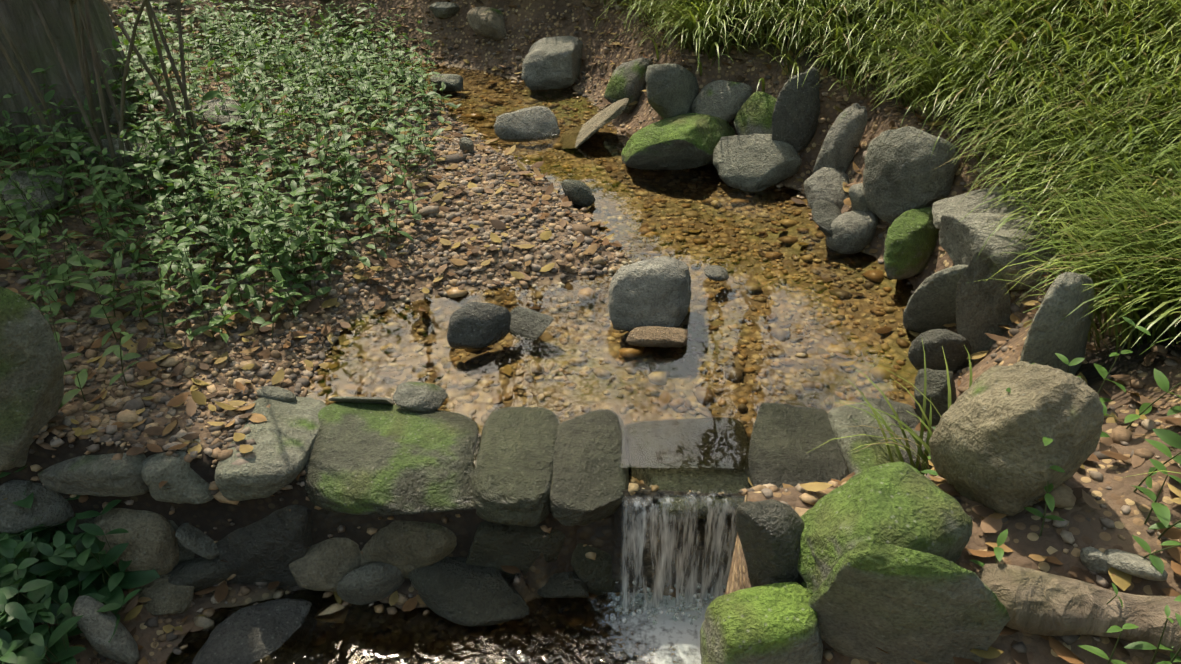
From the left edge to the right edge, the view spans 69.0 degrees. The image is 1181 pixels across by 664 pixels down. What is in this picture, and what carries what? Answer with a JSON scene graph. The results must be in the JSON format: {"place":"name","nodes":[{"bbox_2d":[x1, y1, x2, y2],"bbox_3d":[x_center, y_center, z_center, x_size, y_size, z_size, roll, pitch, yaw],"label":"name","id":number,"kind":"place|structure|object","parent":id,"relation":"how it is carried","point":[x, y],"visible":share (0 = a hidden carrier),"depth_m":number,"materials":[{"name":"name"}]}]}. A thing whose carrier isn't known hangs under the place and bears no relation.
{"place":"outdoors","nodes":[
{"label":"outdoors","id":0,"kind":"place"},
{"bbox_2d":[166,590,724,663],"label":"pool water","id":1,"kind":"structure","parent":0,"point":[575,630],"depth_m":2.24,"materials":[{"name":"brown"}]},
{"bbox_2d":[537,572,588,597],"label":"rock","id":2,"kind":"object","parent":1,"relation":"on","point":[565,585],"visible":0.6,"depth_m":2.32,"materials":[{"name":"grey stone"}]},
{"bbox_2d":[619,492,743,610],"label":"waterfall","id":3,"kind":"structure","parent":1,"relation":"on","point":[667,547],"depth_m":2.21,"materials":[{"name":"white"}]},
{"bbox_2d":[0,0,1180,663],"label":"terrain","id":4,"kind":"structure","parent":0,"point":[1024,538],"depth_m":2.47,"materials":[{"name":"brown soil"}]},
{"bbox_2d":[0,286,63,470],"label":"boulder","id":5,"kind":"object","parent":4,"relation":"on","point":[31,379],"visible":0.96,"depth_m":2.06,"materials":[{"name":"grey stone"}]},
{"bbox_2d":[0,167,67,223],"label":"rock","id":6,"kind":"object","parent":4,"relation":"on","point":[23,179],"visible":0.38,"depth_m":2.88,"materials":[{"name":"grey stone"}]},
{"bbox_2d":[0,480,73,533],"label":"rock","id":7,"kind":"object","parent":4,"relation":"on","point":[49,508],"visible":0.52,"depth_m":2.19,"materials":[{"name":"grey stone"}]},
{"bbox_2d":[0,0,142,149],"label":"trees","id":8,"kind":"object","parent":4,"relation":"on","point":[22,23],"depth_m":3.10,"materials":[{"name":"brown plant"}]},
{"bbox_2d":[0,460,159,663],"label":"herbs","id":9,"kind":"object","parent":4,"relation":"on","point":[28,643],"depth_m":2.13,"materials":[{"name":"green plant"}]},
{"bbox_2d":[38,453,148,496],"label":"rock","id":10,"kind":"object","parent":4,"relation":"on","point":[104,475],"visible":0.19,"depth_m":2.17,"materials":[{"name":"grey stone"}]},
{"bbox_2d":[0,0,208,188],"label":"shrub stems","id":11,"kind":"object","parent":4,"relation":"on","point":[83,24],"visible":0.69,"depth_m":2.97,"materials":[{"name":"brown plant"}]},
{"bbox_2d":[72,596,138,663],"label":"rock","id":12,"kind":"object","parent":4,"relation":"on","point":[98,628],"visible":0.98,"depth_m":2.11,"materials":[{"name":"grey stone"}]},
{"bbox_2d":[110,99,138,124],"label":"rock","id":13,"kind":"object","parent":4,"relation":"on","point":[113,120],"visible":0.25,"depth_m":3.32,"materials":[{"name":"grey stone"}]},
{"bbox_2d":[76,138,180,169],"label":"rock","id":14,"kind":"object","parent":4,"relation":"on","point":[116,145],"visible":0.25,"depth_m":3.16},
{"bbox_2d":[62,518,194,564],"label":"rock","id":15,"kind":"object","parent":4,"relation":"on","point":[185,554],"visible":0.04,"depth_m":2.29,"materials":[{"name":"grey stone"}]},
{"bbox_2d":[94,508,178,574],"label":"rock","id":16,"kind":"object","parent":4,"relation":"on","point":[150,537],"visible":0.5,"depth_m":2.24,"materials":[{"name":"grey stone"}]},
{"bbox_2d":[134,574,194,614],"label":"rock","id":17,"kind":"object","parent":4,"relation":"on","point":[164,594],"visible":0.75,"depth_m":2.26,"materials":[{"name":"grey stone"}]},
{"bbox_2d":[141,438,213,503],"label":"rock","id":18,"kind":"object","parent":4,"relation":"on","point":[185,483],"visible":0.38,"depth_m":2.19,"materials":[{"name":"grey stone"}]},
{"bbox_2d":[168,557,230,592],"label":"rock","id":19,"kind":"object","parent":4,"relation":"on","point":[200,573],"visible":0.25,"depth_m":2.30,"materials":[{"name":"grey stone"}]},
{"bbox_2d":[175,523,218,558],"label":"rock","id":20,"kind":"object","parent":19,"relation":"on","point":[191,538],"visible":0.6,"depth_m":2.28,"materials":[{"name":"grey stone"}]},
{"bbox_2d":[192,99,255,129],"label":"rock","id":21,"kind":"object","parent":4,"relation":"on","point":[211,104],"visible":0.33,"depth_m":3.52,"materials":[{"name":"grey stone"}]},
{"bbox_2d":[0,0,460,408],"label":"herbs","id":22,"kind":"object","parent":4,"relation":"on","point":[57,276],"depth_m":3.07,"materials":[{"name":"green plant"}]},
{"bbox_2d":[192,598,311,663],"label":"rock","id":23,"kind":"object","parent":4,"relation":"on","point":[250,634],"visible":0.81,"depth_m":2.22,"materials":[{"name":"grey stone"}]},
{"bbox_2d":[216,504,312,586],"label":"rock","id":24,"kind":"object","parent":4,"relation":"on","point":[272,546],"visible":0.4,"depth_m":2.29,"materials":[{"name":"grey stone"}]},
{"bbox_2d":[215,396,325,500],"bbox_3d":[-0.856,0.302,2.340,0.221,0.120,0.380,0,34,0],"label":"rock","id":25,"kind":"object","parent":4,"relation":"on","point":[284,436],"visible":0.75,"depth_m":2.24,"materials":[{"name":"grey stone"}]},
{"bbox_2d":[256,386,295,401],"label":"rock","id":26,"kind":"object","parent":4,"relation":"on","point":[277,393],"visible":0.75,"depth_m":2.44,"materials":[{"name":"grey stone"}]},
{"bbox_2d":[289,538,360,591],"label":"rock","id":27,"kind":"object","parent":4,"relation":"on","point":[327,564],"visible":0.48,"depth_m":2.30,"materials":[{"name":"grey stone"}]},
{"bbox_2d":[337,562,404,604],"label":"rock","id":28,"kind":"object","parent":4,"relation":"on","point":[371,582],"visible":0.9,"depth_m":2.29,"materials":[{"name":"grey stone"}]},
{"bbox_2d":[302,402,477,515],"bbox_3d":[-0.525,0.341,2.339,0.502,0.120,0.400,0,34,0],"label":"rock","id":29,"kind":"object","parent":4,"relation":"on","point":[376,459],"visible":0.81,"depth_m":2.25,"materials":[{"name":"stone"}]},
{"bbox_2d":[360,521,456,578],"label":"rock","id":30,"kind":"object","parent":4,"relation":"on","point":[405,548],"visible":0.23,"depth_m":2.28,"materials":[{"name":"grey stone"}]},
{"bbox_2d":[429,2,458,17],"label":"rock","id":31,"kind":"object","parent":4,"relation":"on","point":[443,9],"visible":0.88,"depth_m":5.17,"materials":[{"name":"grey stone"}]},
{"bbox_2d":[459,137,473,153],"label":"rock","id":32,"kind":"object","parent":4,"relation":"on","point":[465,143],"visible":0.81,"depth_m":3.82,"materials":[{"name":"grey stone"}]},
{"bbox_2d":[408,557,529,626],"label":"rock","id":33,"kind":"object","parent":4,"relation":"on","point":[458,590],"visible":0.83,"depth_m":2.26,"materials":[{"name":"grey stone"}]},
{"bbox_2d":[467,6,506,39],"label":"rock","id":34,"kind":"object","parent":4,"relation":"on","point":[487,22],"visible":0.98,"depth_m":5.03,"materials":[{"name":"grey stone"}]},
{"bbox_2d":[471,407,558,526],"bbox_3d":[-0.194,0.353,2.332,0.230,0.120,0.400,0,34,0],"label":"rock","id":35,"kind":"object","parent":4,"relation":"on","point":[512,475],"visible":0.98,"depth_m":2.23,"materials":[{"name":"grey stone"}]},
{"bbox_2d":[466,521,565,580],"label":"rock","id":36,"kind":"object","parent":4,"relation":"on","point":[498,546],"visible":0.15,"depth_m":2.27,"materials":[{"name":"grey stone"}]},
{"bbox_2d":[549,409,628,525],"bbox_3d":[-0.004,0.358,2.332,0.216,0.120,0.400,0,34,0],"label":"rock","id":37,"kind":"object","parent":4,"relation":"on","point":[590,481],"visible":0.79,"depth_m":2.24,"materials":[{"name":"grey stone"}]},
{"bbox_2d":[0,0,1180,663],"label":"fallen leaves","id":38,"kind":"object","parent":4,"relation":"on","point":[994,524],"visible":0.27,"depth_m":2.64,"materials":[{"name":"brown plant"}]},
{"bbox_2d":[0,0,1180,663],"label":"pebbles","id":39,"kind":"object","parent":4,"relation":"on","point":[290,376],"visible":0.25,"depth_m":2.84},
{"bbox_2d":[571,543,615,592],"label":"rock","id":40,"kind":"object","parent":4,"relation":"on","point":[595,575],"visible":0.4,"depth_m":2.33,"materials":[{"name":"grey stone"}]},
{"bbox_2d":[575,98,628,146],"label":"rock","id":41,"kind":"object","parent":4,"relation":"on","point":[597,122],"visible":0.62,"depth_m":4.08,"materials":[{"name":"grey stone"}]},
{"bbox_2d":[604,58,652,113],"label":"rock","id":42,"kind":"object","parent":4,"relation":"on","point":[627,80],"visible":0.69,"depth_m":4.25,"materials":[{"name":"stone"}]},
{"bbox_2d":[608,256,691,330],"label":"pool rock","id":43,"kind":"object","parent":4,"relation":"on","point":[653,292],"visible":0.94,"depth_m":2.77,"materials":[{"name":"grey stone"}]},
{"bbox_2d":[628,468,749,522],"bbox_3d":[0.257,0.386,2.349,0.380,0.120,0.380,0,34,0],"label":"weir lip","id":44,"kind":"object","parent":4,"relation":"on","point":[718,480],"visible":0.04,"depth_m":2.23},
{"bbox_2d":[691,80,751,121],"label":"rock","id":45,"kind":"object","parent":4,"relation":"on","point":[724,100],"visible":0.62,"depth_m":3.85,"materials":[{"name":"grey stone"}]},
{"bbox_2d":[700,582,822,663],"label":"moss boulder","id":46,"kind":"object","parent":4,"relation":"on","point":[774,623],"visible":0.98,"depth_m":1.50,"materials":[{"name":"green plant"}]},
{"bbox_2d":[736,499,803,586],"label":"rock","id":47,"kind":"object","parent":4,"relation":"on","point":[769,531],"visible":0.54,"depth_m":1.56,"materials":[{"name":"grey stone"}]},
{"bbox_2d":[745,402,848,487],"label":"rock","id":48,"kind":"object","parent":4,"relation":"on","point":[785,439],"visible":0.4,"depth_m":2.29,"materials":[{"name":"grey stone"}]},
{"bbox_2d":[800,581,823,640],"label":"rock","id":49,"kind":"object","parent":4,"relation":"on","point":[804,584],"visible":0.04,"depth_m":1.56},
{"bbox_2d":[804,167,848,209],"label":"rock","id":50,"kind":"object","parent":4,"relation":"on","point":[825,183],"visible":0.65,"depth_m":3.42,"materials":[{"name":"grey stone"}]},
{"bbox_2d":[811,200,841,236],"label":"rock","id":51,"kind":"object","parent":4,"relation":"on","point":[825,214],"visible":0.58,"depth_m":3.24,"materials":[{"name":"grey stone"}]},
{"bbox_2d":[813,103,866,173],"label":"rock","id":52,"kind":"object","parent":4,"relation":"on","point":[844,135],"visible":0.77,"depth_m":3.44,"materials":[{"name":"grey stone"}]},
{"bbox_2d":[848,183,869,211],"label":"rock","id":53,"kind":"object","parent":4,"relation":"on","point":[857,196],"visible":0.33,"depth_m":3.21,"materials":[{"name":"grey stone"}]},
{"bbox_2d":[828,401,899,473],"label":"rock","id":54,"kind":"object","parent":4,"relation":"on","point":[842,419],"visible":0.35,"depth_m":2.31,"materials":[{"name":"grey stone"}]},
{"bbox_2d":[797,461,972,592],"bbox_3d":[0.535,0.361,1.561,0.326,0.229,0.220,-11,36,-16],"label":"moss boulder","id":55,"kind":"object","parent":4,"relation":"on","point":[903,504],"visible":0.62,"depth_m":1.48,"materials":[{"name":"green plant"}]},
{"bbox_2d":[593,0,1180,477],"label":"slope grass","id":56,"kind":"structure","parent":4,"relation":"on","point":[1041,88],"depth_m":2.78,"materials":[{"name":"green plant"}]},
{"bbox_2d":[862,397,919,428],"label":"rock","id":57,"kind":"object","parent":4,"relation":"on","point":[910,420],"visible":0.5,"depth_m":2.42,"materials":[{"name":"grey stone"}]},
{"bbox_2d":[808,541,1009,663],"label":"moss boulder","id":58,"kind":"object","parent":4,"relation":"on","point":[900,605],"visible":0.98,"depth_m":1.41,"materials":[{"name":"grey stone"}]},
{"bbox_2d":[863,126,959,223],"bbox_3d":[1.158,-0.571,3.124,0.294,0.353,0.204,0,34,0],"label":"rock","id":59,"kind":"object","parent":4,"relation":"on","point":[902,173],"visible":0.83,"depth_m":3.06,"materials":[{"name":"grey stone"}]},
{"bbox_2d":[896,428,933,470],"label":"rock","id":60,"kind":"object","parent":4,"relation":"on","point":[905,456],"visible":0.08,"depth_m":2.27,"materials":[{"name":"grey stone"}]},
{"bbox_2d":[932,183,1045,228],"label":"rock","id":61,"kind":"object","parent":4,"relation":"on","point":[970,201],"visible":0.44,"depth_m":2.84,"materials":[{"name":"grey stone"}]},
{"bbox_2d":[939,212,1062,289],"bbox_3d":[1.266,-0.248,2.609,0.358,0.205,0.285,0,34,0],"label":"rock","id":62,"kind":"object","parent":4,"relation":"on","point":[963,240],"visible":0.52,"depth_m":2.53,"materials":[{"name":"grey stone"}]},
{"bbox_2d":[929,361,1103,515],"bbox_3d":[0.802,0.207,1.621,0.233,0.383,0.233,-16,37,-22],"label":"boulder","id":63,"kind":"object","parent":4,"relation":"on","point":[989,449],"visible":0.92,"depth_m":1.53,"materials":[{"name":"grey stone"}]},
{"bbox_2d":[915,317,1180,663],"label":"herbs","id":64,"kind":"object","parent":4,"relation":"on","point":[1172,439],"depth_m":1.51,"materials":[{"name":"green plant"}]},
{"bbox_2d":[1020,272,1093,374],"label":"rock","id":65,"kind":"object","parent":4,"relation":"on","point":[1048,337],"visible":0.58,"depth_m":1.87,"materials":[{"name":"grey stone"}]},
{"bbox_2d":[977,564,1180,657],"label":"fallen log","id":66,"kind":"object","parent":4,"relation":"on","point":[1034,602],"visible":0.81,"depth_m":1.41,"materials":[{"name":"beige wood"}]},
{"bbox_2d":[1080,547,1110,573],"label":"rock","id":67,"kind":"object","parent":4,"relation":"on","point":[1093,559],"visible":0.94,"depth_m":1.48,"materials":[{"name":"grey stone"}]},
{"bbox_2d":[1103,549,1167,580],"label":"rock","id":68,"kind":"object","parent":4,"relation":"on","point":[1139,566],"visible":0.96,"depth_m":1.45,"materials":[{"name":"grey stone"}]},
{"bbox_2d":[264,44,921,468],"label":"pool water","id":69,"kind":"structure","parent":0,"point":[794,310],"depth_m":2.79,"materials":[{"name":"liquid"}]},
{"bbox_2d":[328,396,394,404],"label":"rock","id":70,"kind":"object","parent":69,"relation":"on","point":[378,400],"visible":0.96,"depth_m":2.44,"materials":[{"name":"grey stone"}]},
{"bbox_2d":[394,70,424,83],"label":"rock","id":71,"kind":"object","parent":69,"relation":"on","point":[407,79],"visible":0.17,"depth_m":4.84,"materials":[{"name":"grey stone"}]},
{"bbox_2d":[393,382,447,412],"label":"rock","id":72,"kind":"object","parent":69,"relation":"on","point":[420,397],"visible":0.94,"depth_m":2.44,"materials":[{"name":"grey stone"}]},
{"bbox_2d":[430,74,463,91],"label":"rock","id":73,"kind":"object","parent":69,"relation":"on","point":[453,82],"visible":0.83,"depth_m":4.75,"materials":[{"name":"grey stone"}]},
{"bbox_2d":[447,302,510,348],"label":"rock","id":74,"kind":"object","parent":69,"relation":"on","point":[476,325],"visible":0.92,"depth_m":2.69,"materials":[{"name":"grey stone"}]},
{"bbox_2d":[494,106,559,138],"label":"rock","id":75,"kind":"object","parent":69,"relation":"on","point":[534,122],"visible":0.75,"depth_m":4.18,"materials":[{"name":"grey stone"}]},
{"bbox_2d":[509,306,553,338],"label":"rock","id":76,"kind":"object","parent":69,"relation":"on","point":[529,323],"visible":0.92,"depth_m":2.78,"materials":[{"name":"grey stone"}]},
{"bbox_2d":[521,36,582,89],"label":"rock","id":77,"kind":"object","parent":69,"relation":"on","point":[552,62],"visible":0.96,"depth_m":4.73,"materials":[{"name":"grey stone"}]},
{"bbox_2d":[561,180,594,206],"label":"rock","id":78,"kind":"object","parent":69,"relation":"on","point":[577,192],"visible":0.9,"depth_m":3.54,"materials":[{"name":"grey stone"}]},
{"bbox_2d":[626,326,687,347],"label":"rock","id":79,"kind":"object","parent":69,"relation":"on","point":[657,336],"visible":1,"depth_m":2.70,"materials":[{"name":"brown stone"}]},
{"bbox_2d":[621,113,734,169],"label":"rock","id":80,"kind":"object","parent":69,"relation":"on","point":[685,141],"visible":0.92,"depth_m":3.78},
{"bbox_2d":[645,63,698,118],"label":"rock","id":81,"kind":"object","parent":80,"relation":"on","point":[672,90],"visible":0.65,"depth_m":3.85,"materials":[{"name":"grey stone"}]},
{"bbox_2d":[704,265,728,280],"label":"rock","id":82,"kind":"object","parent":69,"relation":"on","point":[715,273],"visible":1,"depth_m":3.06,"materials":[{"name":"grey stone"}]},
{"bbox_2d":[713,134,801,191],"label":"rock","id":83,"kind":"object","parent":69,"relation":"on","point":[754,162],"visible":0.94,"depth_m":3.67,"materials":[{"name":"grey stone"}]},
{"bbox_2d":[734,91,776,134],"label":"rock","id":84,"kind":"object","parent":83,"relation":"on","point":[754,115],"visible":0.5,"depth_m":3.74,"materials":[{"name":"green stone"}]},
{"bbox_2d":[772,67,819,152],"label":"rock","id":85,"kind":"object","parent":83,"relation":"on","point":[796,113],"visible":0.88,"depth_m":3.63,"materials":[{"name":"grey stone"}]},
{"bbox_2d":[826,210,878,254],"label":"rock","id":86,"kind":"object","parent":69,"relation":"on","point":[853,231],"visible":0.85,"depth_m":3.19,"materials":[{"name":"grey stone"}]},
{"bbox_2d":[883,207,939,279],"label":"rock","id":87,"kind":"object","parent":69,"relation":"on","point":[911,239],"visible":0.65,"depth_m":2.97,"materials":[{"name":"green stone"}]},
{"bbox_2d":[903,264,967,332],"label":"rock","id":88,"kind":"object","parent":69,"relation":"on","point":[931,304],"visible":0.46,"depth_m":2.64,"materials":[{"name":"grey stone"}]},
{"bbox_2d":[914,368,956,425],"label":"rock","id":89,"kind":"object","parent":69,"relation":"on","point":[936,388],"visible":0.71,"depth_m":2.31,"materials":[{"name":"grey stone"}]},
{"bbox_2d":[908,329,971,372],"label":"rock","id":90,"kind":"object","parent":69,"relation":"on","point":[951,343],"visible":0.77,"depth_m":2.50,"materials":[{"name":"grey stone"}]},
{"bbox_2d":[955,252,1010,362],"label":"rock","id":91,"kind":"object","parent":69,"relation":"on","point":[983,307],"visible":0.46,"depth_m":2.50,"materials":[{"name":"grey stone"}]},
{"bbox_2d":[609,580,725,623],"bbox_3d":[0.240,0.709,2.292,0.381,0.086,0.174,0,34,0],"label":"waterfall spray","id":92,"kind":"object","parent":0,"point":[700,603],"visible":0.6,"depth_m":2.29,"materials":[{"name":"white liquid"}]}
]}

